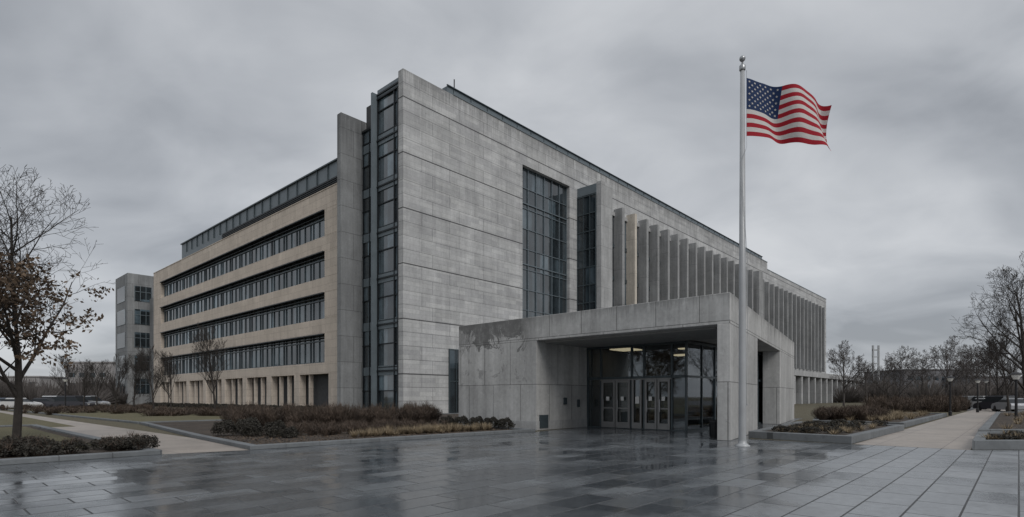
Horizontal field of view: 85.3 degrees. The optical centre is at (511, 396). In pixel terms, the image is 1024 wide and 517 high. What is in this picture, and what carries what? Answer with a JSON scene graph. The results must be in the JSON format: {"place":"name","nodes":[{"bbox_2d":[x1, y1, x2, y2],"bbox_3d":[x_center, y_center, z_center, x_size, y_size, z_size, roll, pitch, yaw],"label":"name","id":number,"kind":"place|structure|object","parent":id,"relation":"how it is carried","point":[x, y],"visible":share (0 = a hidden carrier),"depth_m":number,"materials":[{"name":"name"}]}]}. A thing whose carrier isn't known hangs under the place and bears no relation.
{"place":"outdoors","nodes":[
{"label":"outdoors","id":0,"kind":"place"},
{"bbox_2d":[0,412,71,426],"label":"lawn","id":1,"kind":"structure","parent":0,"point":[6,419],"depth_m":35.18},
{"bbox_2d":[7,377,64,390],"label":"walls","id":2,"kind":"structure","parent":0,"point":[44,379],"depth_m":212.16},
{"bbox_2d":[65,363,115,384],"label":"walls","id":3,"kind":"structure","parent":0,"point":[113,368],"depth_m":220.00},
{"bbox_2d":[7,408,222,423],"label":"lawn","id":4,"kind":"structure","parent":0,"point":[135,418],"depth_m":41.26,"materials":[{"name":"plant"}]},
{"bbox_2d":[74,360,97,405],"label":"bare tree","id":5,"kind":"object","parent":4,"relation":"on","point":[84,379],"visible":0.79,"depth_m":72.19,"materials":[{"name":"brown plant"}]},
{"bbox_2d":[85,359,111,405],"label":"bare tree","id":6,"kind":"object","parent":4,"relation":"on","point":[92,370],"visible":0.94,"depth_m":66.07,"materials":[{"name":"brown plant"}]},
{"bbox_2d":[100,354,132,408],"bbox_3d":[-41.193,-1.436,57.760,3.141,6.308,2.531,0,0,-42],"label":"bare tree","id":7,"kind":"object","parent":4,"relation":"on","point":[125,365],"visible":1,"depth_m":57.81,"materials":[{"name":"brown plant"}]},
{"bbox_2d":[127,353,151,406],"bbox_3d":[-41.798,-1.631,62.415,2.880,6.697,2.846,0,0,24],"label":"bare tree","id":8,"kind":"object","parent":4,"relation":"on","point":[134,370],"visible":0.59,"depth_m":62.00,"materials":[{"name":"brown plant"}]},
{"bbox_2d":[132,344,174,408],"bbox_3d":[-33.721,-1.629,52.278,3.338,6.702,2.689,0,0,-37],"label":"bare tree","id":9,"kind":"object","parent":4,"relation":"on","point":[144,357],"visible":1,"depth_m":52.06,"materials":[{"name":"brown plant"}]},
{"bbox_2d":[151,350,180,407],"bbox_3d":[-37.366,-1.631,59.925,2.846,6.697,2.880,0,0,-26],"label":"bare tree","id":10,"kind":"object","parent":4,"relation":"on","point":[169,363],"visible":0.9,"depth_m":59.91,"materials":[{"name":"brown plant"}]},
{"bbox_2d":[187,323,229,410],"bbox_3d":[-25.457,-2.208,46.806,3.164,7.884,3.927,0,0,-24],"label":"bare tree","id":11,"kind":"object","parent":4,"relation":"on","point":[205,356],"visible":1,"depth_m":46.42,"materials":[{"name":"brown plant"}]},
{"bbox_2d":[350,421,493,437],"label":"ornamental grass","id":12,"kind":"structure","parent":0,"point":[455,427],"depth_m":23.92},
{"bbox_2d":[0,418,1023,516],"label":"plaza paving","id":13,"kind":"structure","parent":0,"point":[593,472],"depth_m":10.91,"materials":[{"name":"stone"}]},
{"bbox_2d":[459,419,586,430],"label":"porch plinth","id":14,"kind":"structure","parent":13,"relation":"on","point":[563,424],"depth_m":28.10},
{"bbox_2d":[459,341,591,425],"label":"porch left block","id":15,"kind":"structure","parent":13,"relation":"on","point":[526,381],"depth_m":28.64,"materials":[{"name":"concrete"}]},
{"bbox_2d":[459,292,793,357],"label":"porch roof","id":16,"kind":"structure","parent":15,"relation":"on","point":[710,310],"depth_m":24.72,"materials":[{"name":"concrete"}]},
{"bbox_2d":[544,327,716,347],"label":"porch soffit","id":17,"kind":"structure","parent":16,"relation":"attached to","point":[669,336],"depth_m":25.34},
{"bbox_2d":[630,421,684,429],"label":"interior floor","id":18,"kind":"structure","parent":13,"relation":"on","point":[679,426],"depth_m":30.32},
{"bbox_2d":[592,349,684,425],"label":"glass entrance doors","id":19,"kind":"structure","parent":18,"relation":"on","point":[616,364],"depth_m":33.69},
{"bbox_2d":[587,341,762,430],"bbox_3d":[10.664,-0.505,33.150,5.735,4.310,13.310,0,0,42],"label":"vestibule frame","id":20,"kind":"object","parent":18,"relation":"on","point":[673,376],"visible":0.57,"depth_m":27.86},
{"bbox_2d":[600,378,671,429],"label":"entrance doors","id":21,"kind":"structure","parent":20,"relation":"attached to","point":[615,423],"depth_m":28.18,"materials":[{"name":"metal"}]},
{"bbox_2d":[688,343,762,428],"bbox_3d":[10.665,-0.500,33.183,5.680,4.300,13.260,0,0,42],"label":"vestibule glass","id":22,"kind":"object","parent":20,"relation":"in","point":[694,388],"visible":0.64,"depth_m":27.84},
{"bbox_2d":[709,420,716,437],"bbox_3d":[8.150,1.290,22.350,0.410,0.720,0.404,0,0,0],"label":"litter bin","id":23,"kind":"object","parent":13,"relation":"on","point":[712,428],"visible":0.69,"depth_m":22.20,"materials":[{"name":"black metal"}]},
{"bbox_2d":[735,55,749,446],"bbox_3d":[7.670,-4.850,18.500,0.480,13.000,0.480,0,0,0],"label":"flagpole","id":24,"kind":"object","parent":13,"relation":"on","point":[742,441],"visible":1,"depth_m":18.42,"materials":[{"name":"metal"}]},
{"bbox_2d":[746,78,831,148],"bbox_3d":[9.289,-9.424,18.532,2.978,2.370,0.628,0,0,0],"label":"flag","id":25,"kind":"object","parent":24,"relation":"attached to","point":[788,113],"visible":1,"depth_m":18.49,"materials":[{"name":"multicoloured fabric"}]},
{"bbox_2d":[0,402,1023,454],"bbox_3d":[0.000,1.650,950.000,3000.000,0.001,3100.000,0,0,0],"label":"ground","id":26,"kind":"structure","parent":0,"point":[801,410],"depth_m":41.92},
{"bbox_2d":[31,398,54,407],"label":"parked car","id":27,"kind":"object","parent":26,"relation":"on","point":[48,402],"visible":0.35,"depth_m":73.22,"materials":[{"name":"paint"}]},
{"bbox_2d":[50,354,78,395],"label":"bare tree","id":28,"kind":"object","parent":26,"relation":"on","point":[67,370],"visible":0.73,"depth_m":79.80,"materials":[{"name":"brown plant"}]},
{"bbox_2d":[53,396,95,406],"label":"parked car","id":29,"kind":"object","parent":26,"relation":"on","point":[72,400],"visible":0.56,"depth_m":72.24,"materials":[{"name":"paint"}]},
{"bbox_2d":[0,424,161,464],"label":"planting bed","id":30,"kind":"object","parent":26,"relation":"on","point":[95,453],"visible":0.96,"depth_m":15.17,"materials":[{"name":"concrete"}]},
{"bbox_2d":[0,427,98,447],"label":"lawn","id":31,"kind":"structure","parent":30,"relation":"on","point":[7,431],"depth_m":23.59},
{"bbox_2d":[0,165,115,436],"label":"bare tree","id":32,"kind":"object","parent":30,"relation":"on","point":[10,279],"visible":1,"depth_m":19.00,"materials":[{"name":"brown plant"}]},
{"bbox_2d":[0,430,159,456],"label":"shrubs","id":33,"kind":"object","parent":30,"relation":"on","point":[101,442],"visible":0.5,"depth_m":15.24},
{"bbox_2d":[0,411,247,453],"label":"footpath","id":34,"kind":"structure","parent":26,"relation":"on","point":[170,444],"depth_m":22.88,"materials":[{"name":"concrete"}]},
{"bbox_2d":[116,273,153,404],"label":"wing","id":35,"kind":"structure","parent":26,"relation":"on","point":[129,304],"depth_m":102.98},
{"bbox_2d":[117,286,150,393],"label":"wing windows","id":36,"kind":"structure","parent":35,"relation":"in","point":[145,320],"depth_m":104.10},
{"bbox_2d":[134,285,151,393],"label":"wing mullions","id":37,"kind":"object","parent":35,"relation":"attached to","point":[140,323],"visible":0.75,"depth_m":103.45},
{"bbox_2d":[150,298,153,401],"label":"wing","id":38,"kind":"structure","parent":26,"relation":"on","point":[152,323],"depth_m":103.40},
{"bbox_2d":[143,402,327,409],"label":"foundation hedge","id":39,"kind":"object","parent":26,"relation":"on","point":[189,405],"visible":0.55,"depth_m":77.16,"materials":[{"name":"brown plant"}]},
{"bbox_2d":[165,375,312,405],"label":"ground floor posts","id":40,"kind":"object","parent":26,"relation":"on","point":[289,389],"visible":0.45,"depth_m":74.97,"materials":[{"name":"concrete"}]},
{"bbox_2d":[154,184,336,405],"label":"limestone walls","id":41,"kind":"structure","parent":26,"relation":"on","point":[326,200],"depth_m":68.94,"materials":[{"name":"stone"}]},
{"bbox_2d":[160,209,324,359],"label":"sunshades","id":42,"kind":"object","parent":41,"relation":"attached to","point":[291,226],"visible":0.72,"depth_m":71.35,"materials":[{"name":"metal"}]},
{"bbox_2d":[163,218,324,374],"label":"band mullions","id":43,"kind":"object","parent":41,"relation":"attached to","point":[241,286],"visible":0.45,"depth_m":73.19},
{"bbox_2d":[165,216,324,374],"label":"band windows","id":44,"kind":"structure","parent":41,"relation":"in","point":[316,305],"depth_m":70.51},
{"bbox_2d":[153,183,336,273],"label":"wing parapet cap","id":45,"kind":"object","parent":41,"relation":"on","point":[254,223],"visible":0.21,"depth_m":69.98,"materials":[{"name":"concrete"}]},
{"bbox_2d":[168,105,370,405],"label":"windows","id":46,"kind":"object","parent":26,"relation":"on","point":[320,389],"visible":0.02,"depth_m":63.56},
{"bbox_2d":[182,161,336,258],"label":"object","id":47,"kind":"object","parent":46,"relation":"on","point":[322,178],"visible":0.14,"depth_m":74.00,"materials":[{"name":"metal"}]},
{"bbox_2d":[180,158,336,251],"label":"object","id":48,"kind":"object","parent":47,"relation":"attached to","point":[286,186],"visible":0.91,"depth_m":72.42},
{"bbox_2d":[222,176,336,238],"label":"wing louvre band","id":49,"kind":"object","parent":47,"relation":"attached to","point":[288,202],"visible":0.21,"depth_m":67.60,"materials":[{"name":"metal"}]},
{"bbox_2d":[222,177,336,237],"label":"louvre blades","id":50,"kind":"object","parent":49,"relation":"attached to","point":[226,234],"visible":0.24,"depth_m":69.21,"materials":[{"name":"metal"}]},
{"bbox_2d":[442,86,761,258],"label":"roof penthouse","id":51,"kind":"object","parent":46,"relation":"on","point":[459,94],"visible":0.07,"depth_m":70.22,"materials":[{"name":"metal"}]},
{"bbox_2d":[446,84,762,256],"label":"penthouse ribs","id":52,"kind":"object","parent":51,"relation":"attached to","point":[453,88],"visible":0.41,"depth_m":71.37,"materials":[{"name":"metal"}]},
{"bbox_2d":[139,413,534,449],"bbox_3d":[-6.282,1.590,34.547,26.866,0.160,22.549,0,0,-44],"label":"planting bed","id":53,"kind":"object","parent":26,"relation":"on","point":[199,429],"visible":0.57,"depth_m":22.02,"materials":[{"name":"concrete"}]},
{"bbox_2d":[210,419,239,435],"bbox_3d":[-11.488,1.262,22.329,1.027,0.706,1.037,0,0,0],"label":"boxwood shrub","id":54,"kind":"object","parent":53,"relation":"on","point":[220,426],"visible":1,"depth_m":22.11,"materials":[{"name":"green plant"}]},
{"bbox_2d":[240,421,265,436],"bbox_3d":[-10.279,1.288,22.116,0.923,0.631,0.942,0,0,0],"label":"boxwood shrub","id":55,"kind":"object","parent":53,"relation":"on","point":[253,428],"visible":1,"depth_m":21.92,"materials":[{"name":"green plant"}]},
{"bbox_2d":[265,426,281,437],"bbox_3d":[-9.184,1.372,21.615,0.683,0.478,0.692,0,0,0],"label":"boxwood shrub","id":56,"kind":"object","parent":53,"relation":"on","point":[275,431],"visible":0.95,"depth_m":21.43,"materials":[{"name":"green plant"}]},
{"bbox_2d":[263,420,287,433],"bbox_3d":[-9.592,1.270,22.623,0.933,0.665,0.994,0,0,0],"label":"boxwood shrub","id":57,"kind":"object","parent":53,"relation":"on","point":[275,423],"visible":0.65,"depth_m":22.45,"materials":[{"name":"green plant"}]},
{"bbox_2d":[281,426,299,437],"bbox_3d":[-8.482,1.360,21.298,0.661,0.491,0.708,0,0,0],"label":"boxwood shrub","id":58,"kind":"object","parent":53,"relation":"on","point":[290,431],"visible":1,"depth_m":21.13,"materials":[{"name":"green plant"}]},
{"bbox_2d":[218,400,443,425],"bbox_3d":[-10.039,0.825,32.557,13.370,1.511,7.576,0,0,-22],"label":"twiggy hedge","id":59,"kind":"object","parent":53,"relation":"on","point":[337,412],"visible":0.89,"depth_m":30.49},
{"bbox_2d":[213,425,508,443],"bbox_3d":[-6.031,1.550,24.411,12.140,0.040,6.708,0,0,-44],"label":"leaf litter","id":60,"kind":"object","parent":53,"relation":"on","point":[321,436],"visible":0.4,"depth_m":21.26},
{"bbox_2d":[274,415,450,435],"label":"shrubs","id":61,"kind":"object","parent":53,"relation":"on","point":[310,428],"visible":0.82,"depth_m":24.44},
{"bbox_2d":[454,415,469,426],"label":"boxwood shrub","id":62,"kind":"object","parent":53,"relation":"on","point":[463,419],"visible":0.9,"depth_m":28.68,"materials":[{"name":"green plant"}]},
{"bbox_2d":[498,417,515,428],"bbox_3d":[-0.264,1.290,27.117,0.911,0.636,0.903,0,0,0],"label":"boxwood shrub","id":63,"kind":"object","parent":53,"relation":"on","point":[508,422],"visible":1,"depth_m":26.91,"materials":[{"name":"green plant"}]},
{"bbox_2d":[337,112,365,409],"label":"pier slab","id":64,"kind":"structure","parent":26,"relation":"on","point":[350,129],"depth_m":53.87,"materials":[{"name":"concrete"}]},
{"bbox_2d":[371,92,376,406],"bbox_3d":[-12.875,-13.500,52.761,0.250,30.300,1.050,0,0,42],"label":"stair fin","id":65,"kind":"object","parent":26,"relation":"on","point":[373,248],"visible":0.43,"depth_m":52.39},
{"bbox_2d":[362,81,397,408],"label":"stair mullions","id":66,"kind":"object","parent":26,"relation":"on","point":[394,246],"visible":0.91,"depth_m":51.91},
{"bbox_2d":[362,78,397,375],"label":"stair spandrels","id":67,"kind":"object","parent":66,"relation":"attached to","point":[365,239],"visible":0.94,"depth_m":52.13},
{"bbox_2d":[364,90,396,410],"bbox_3d":[-12.453,-13.200,52.816,6.300,29.700,0.400,0,0,42],"label":"stair glass","id":68,"kind":"object","parent":66,"relation":"in","point":[385,256],"visible":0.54,"depth_m":52.09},
{"bbox_2d":[0,391,972,415],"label":"winter shrubs","id":69,"kind":"object","parent":26,"relation":"on","point":[939,403],"visible":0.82,"depth_m":58.71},
{"bbox_2d":[0,373,1023,404],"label":"distant trees","id":70,"kind":"object","parent":26,"relation":"on","point":[40,390],"visible":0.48,"depth_m":142.90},
{"bbox_2d":[596,180,611,308],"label":"bay slab","id":71,"kind":"structure","parent":26,"relation":"on","point":[603,244],"depth_m":67.91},
{"bbox_2d":[398,68,825,412],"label":"tower wall","id":72,"kind":"structure","parent":26,"relation":"on","point":[462,163],"depth_m":55.25,"materials":[{"name":"concrete"}]},
{"bbox_2d":[448,349,458,412],"bbox_3d":[-5.244,-1.500,54.904,0.140,6.300,2.600,0,0,42],"label":"side glazing frame","id":73,"kind":"object","parent":72,"relation":"attached to","point":[449,381],"visible":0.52,"depth_m":53.99,"materials":[{"name":"metal"}]},
{"bbox_2d":[450,350,458,412],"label":"side glazing","id":74,"kind":"structure","parent":73,"relation":"attached to","point":[452,378],"depth_m":54.38,"materials":[{"name":"black glass"}]},
{"bbox_2d":[523,168,565,317],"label":"hall window glass","id":75,"kind":"object","parent":72,"relation":"in","point":[531,245],"visible":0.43,"depth_m":65.93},
{"bbox_2d":[523,167,566,317],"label":"hall window mullions","id":76,"kind":"object","parent":72,"relation":"attached to","point":[535,251],"visible":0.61,"depth_m":65.59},
{"bbox_2d":[577,192,595,310],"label":"bay mullions","id":77,"kind":"object","parent":72,"relation":"attached to","point":[583,250],"visible":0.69,"depth_m":68.72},
{"bbox_2d":[578,193,594,310],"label":"bay glass","id":78,"kind":"object","parent":77,"relation":"in","point":[586,252],"visible":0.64,"depth_m":68.84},
{"bbox_2d":[577,183,595,197],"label":"bay top","id":79,"kind":"object","parent":72,"relation":"attached to","point":[586,190],"visible":0.43,"depth_m":68.78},
{"bbox_2d":[452,93,825,298],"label":"roof coping","id":80,"kind":"object","parent":72,"relation":"on","point":[610,178],"visible":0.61,"depth_m":72.55,"materials":[{"name":"concrete"}]},
{"bbox_2d":[614,207,824,371],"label":"concrete fins","id":81,"kind":"object","parent":72,"relation":"attached to","point":[799,321],"visible":0.64,"depth_m":90.47,"materials":[{"name":"concrete"}]},
{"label":"fin","id":82,"kind":"object","parent":72,"relation":"attached to","visible":0},
{"bbox_2d":[626,213,636,304],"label":"pale fin","id":83,"kind":"object","parent":82,"relation":"attached to","point":[631,260],"visible":0.64,"depth_m":73.87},
{"bbox_2d":[749,421,903,443],"bbox_3d":[13.851,1.520,25.149,5.004,0.300,11.338,0,0,43],"label":"planting bed","id":84,"kind":"object","parent":26,"relation":"on","point":[857,436],"visible":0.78,"depth_m":21.26,"materials":[{"name":"concrete"}]},
{"bbox_2d":[771,419,1023,439],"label":"plants","id":85,"kind":"object","parent":84,"relation":"on","point":[830,426],"visible":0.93,"depth_m":22.24,"materials":[{"name":"brown plant"}]},
{"bbox_2d":[794,375,862,403],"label":"colonnade piers","id":86,"kind":"structure","parent":26,"relation":"on","point":[809,390],"depth_m":133.84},
{"bbox_2d":[794,370,864,381],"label":"colonnade roof","id":87,"kind":"structure","parent":86,"relation":"on","point":[810,374],"depth_m":133.62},
{"bbox_2d":[825,340,868,405],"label":"bare tree","id":88,"kind":"object","parent":26,"relation":"on","point":[843,360],"visible":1,"depth_m":99.94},
{"bbox_2d":[851,355,879,398],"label":"bare tree","id":89,"kind":"object","parent":26,"relation":"on","point":[867,372],"visible":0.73,"depth_m":124.58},
{"bbox_2d":[872,345,879,379],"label":"communications mast","id":90,"kind":"object","parent":26,"relation":"on","point":[878,355],"visible":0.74,"depth_m":209.70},
{"bbox_2d":[812,412,946,427],"bbox_3d":[25.801,1.520,40.599,7.738,0.300,23.830,0,0,43],"label":"planting bed","id":91,"kind":"object","parent":26,"relation":"on","point":[906,421],"visible":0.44,"depth_m":33.52,"materials":[{"name":"soil"}]},
{"bbox_2d":[807,403,889,419],"bbox_3d":[22.990,0.908,37.022,11.021,1.083,4.483,0,0,-43],"label":"twiggy hedge","id":92,"kind":"object","parent":91,"relation":"on","point":[831,413],"visible":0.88,"depth_m":34.16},
{"bbox_2d":[777,409,1023,439],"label":"ornamental grass","id":93,"kind":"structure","parent":91,"relation":"on","point":[894,415],"depth_m":28.76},
{"bbox_2d":[868,355,906,394],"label":"bare tree","id":94,"kind":"object","parent":26,"relation":"on","point":[883,386],"visible":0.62,"depth_m":139.20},
{"bbox_2d":[880,346,929,397],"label":"bare tree","id":95,"kind":"object","parent":26,"relation":"on","point":[902,367],"visible":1,"depth_m":105.17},
{"bbox_2d":[890,349,942,387],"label":"bare tree","id":96,"kind":"object","parent":26,"relation":"on","point":[925,368],"visible":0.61,"depth_m":148.48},
{"bbox_2d":[856,409,1005,449],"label":"footpath","id":97,"kind":"structure","parent":26,"relation":"on","point":[959,431],"depth_m":24.09,"materials":[{"name":"concrete"}]},
{"bbox_2d":[925,335,976,395],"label":"bare tree","id":98,"kind":"object","parent":26,"relation":"on","point":[951,342],"visible":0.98,"depth_m":98.10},
{"bbox_2d":[943,344,999,395],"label":"bare tree","id":99,"kind":"object","parent":26,"relation":"on","point":[966,385],"visible":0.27,"depth_m":130.37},
{"bbox_2d":[960,340,1009,394],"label":"bare tree","id":100,"kind":"object","parent":26,"relation":"on","point":[977,364],"visible":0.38,"depth_m":100.28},
{"bbox_2d":[955,345,1016,395],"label":"bare tree","id":101,"kind":"object","parent":26,"relation":"on","point":[971,361],"visible":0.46,"depth_m":120.67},
{"bbox_2d":[973,395,1014,410],"bbox_3d":[55.727,0.753,64.000,1.800,1.777,4.600,0,0,5],"label":"parked car","id":102,"kind":"object","parent":26,"relation":"on","point":[988,401],"visible":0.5,"depth_m":63.96,"materials":[{"name":"paint"}]},
{"bbox_2d":[973,337,1019,394],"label":"bare tree","id":103,"kind":"object","parent":26,"relation":"on","point":[996,373],"visible":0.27,"depth_m":71.71,"materials":[{"name":"brown plant"}]},
{"bbox_2d":[972,432,1023,449],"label":"planting bed","id":104,"kind":"object","parent":26,"relation":"on","point":[980,443],"visible":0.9,"depth_m":17.15,"materials":[{"name":"concrete"}]},
{"bbox_2d":[978,412,1023,431],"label":"planting bed","id":105,"kind":"object","parent":26,"relation":"on","point":[993,422],"visible":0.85,"depth_m":28.31,"materials":[{"name":"concrete"}]},
{"bbox_2d":[950,252,1023,393],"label":"bare tree","id":106,"kind":"object","parent":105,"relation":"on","point":[1015,292],"visible":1,"depth_m":42.35,"materials":[{"name":"brown plant"}]},
{"bbox_2d":[980,329,1021,411],"bbox_3d":[52.110,-2.787,58.429,4.516,9.067,3.639,0,0,33],"label":"bare tree","id":107,"kind":"object","parent":26,"relation":"on","point":[992,348],"visible":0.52,"depth_m":58.37,"materials":[{"name":"brown plant"}]},
{"bbox_2d":[991,398,1023,411],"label":"parked car","id":108,"kind":"object","parent":26,"relation":"on","point":[1001,404],"visible":0.73,"depth_m":59.22,"materials":[{"name":"paint"}]},
{"bbox_2d":[1009,372,1022,420],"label":"street lamp","id":109,"kind":"object","parent":26,"relation":"on","point":[1015,376],"visible":0.9,"depth_m":32.94,"materials":[{"name":"black metal"}]},
{"bbox_2d":[0,0,1023,376],"label":"sky","id":110,"kind":"structure","parent":0,"point":[172,119],"materials":[{"name":"grey"}]},
{"bbox_2d":[612,216,659,306],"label":"fin wall","id":111,"kind":"structure","parent":0,"point":[625,263],"depth_m":74.28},
{"bbox_2d":[598,343,684,358],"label":"interior ceiling","id":112,"kind":"structure","parent":0,"point":[660,350],"depth_m":31.45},
{"bbox_2d":[665,406,684,423],"bbox_3d":[10.714,1.100,33.179,3.000,1.100,0.800,0,0,42],"label":"reception desk","id":113,"kind":"object","parent":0,"point":[679,414],"visible":0.14,"depth_m":33.35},
{"bbox_2d":[717,323,756,440],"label":"porch pier","id":114,"kind":"structure","parent":0,"point":[728,382],"depth_m":21.05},
{"bbox_2d":[763,351,793,423],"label":"porch side wall","id":115,"kind":"structure","parent":0,"point":[778,387],"depth_m":33.49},
{"bbox_2d":[864,370,973,390],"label":"walls","id":116,"kind":"structure","parent":0,"point":[929,383],"depth_m":260.00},
{"label":"road","id":117,"kind":"structure","parent":0,"visible":0},
{"bbox_2d":[0,398,42,408],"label":"parked car","id":118,"kind":"object","parent":117,"relation":"on","point":[9,402],"visible":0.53,"depth_m":71.23,"materials":[{"name":"paint"}]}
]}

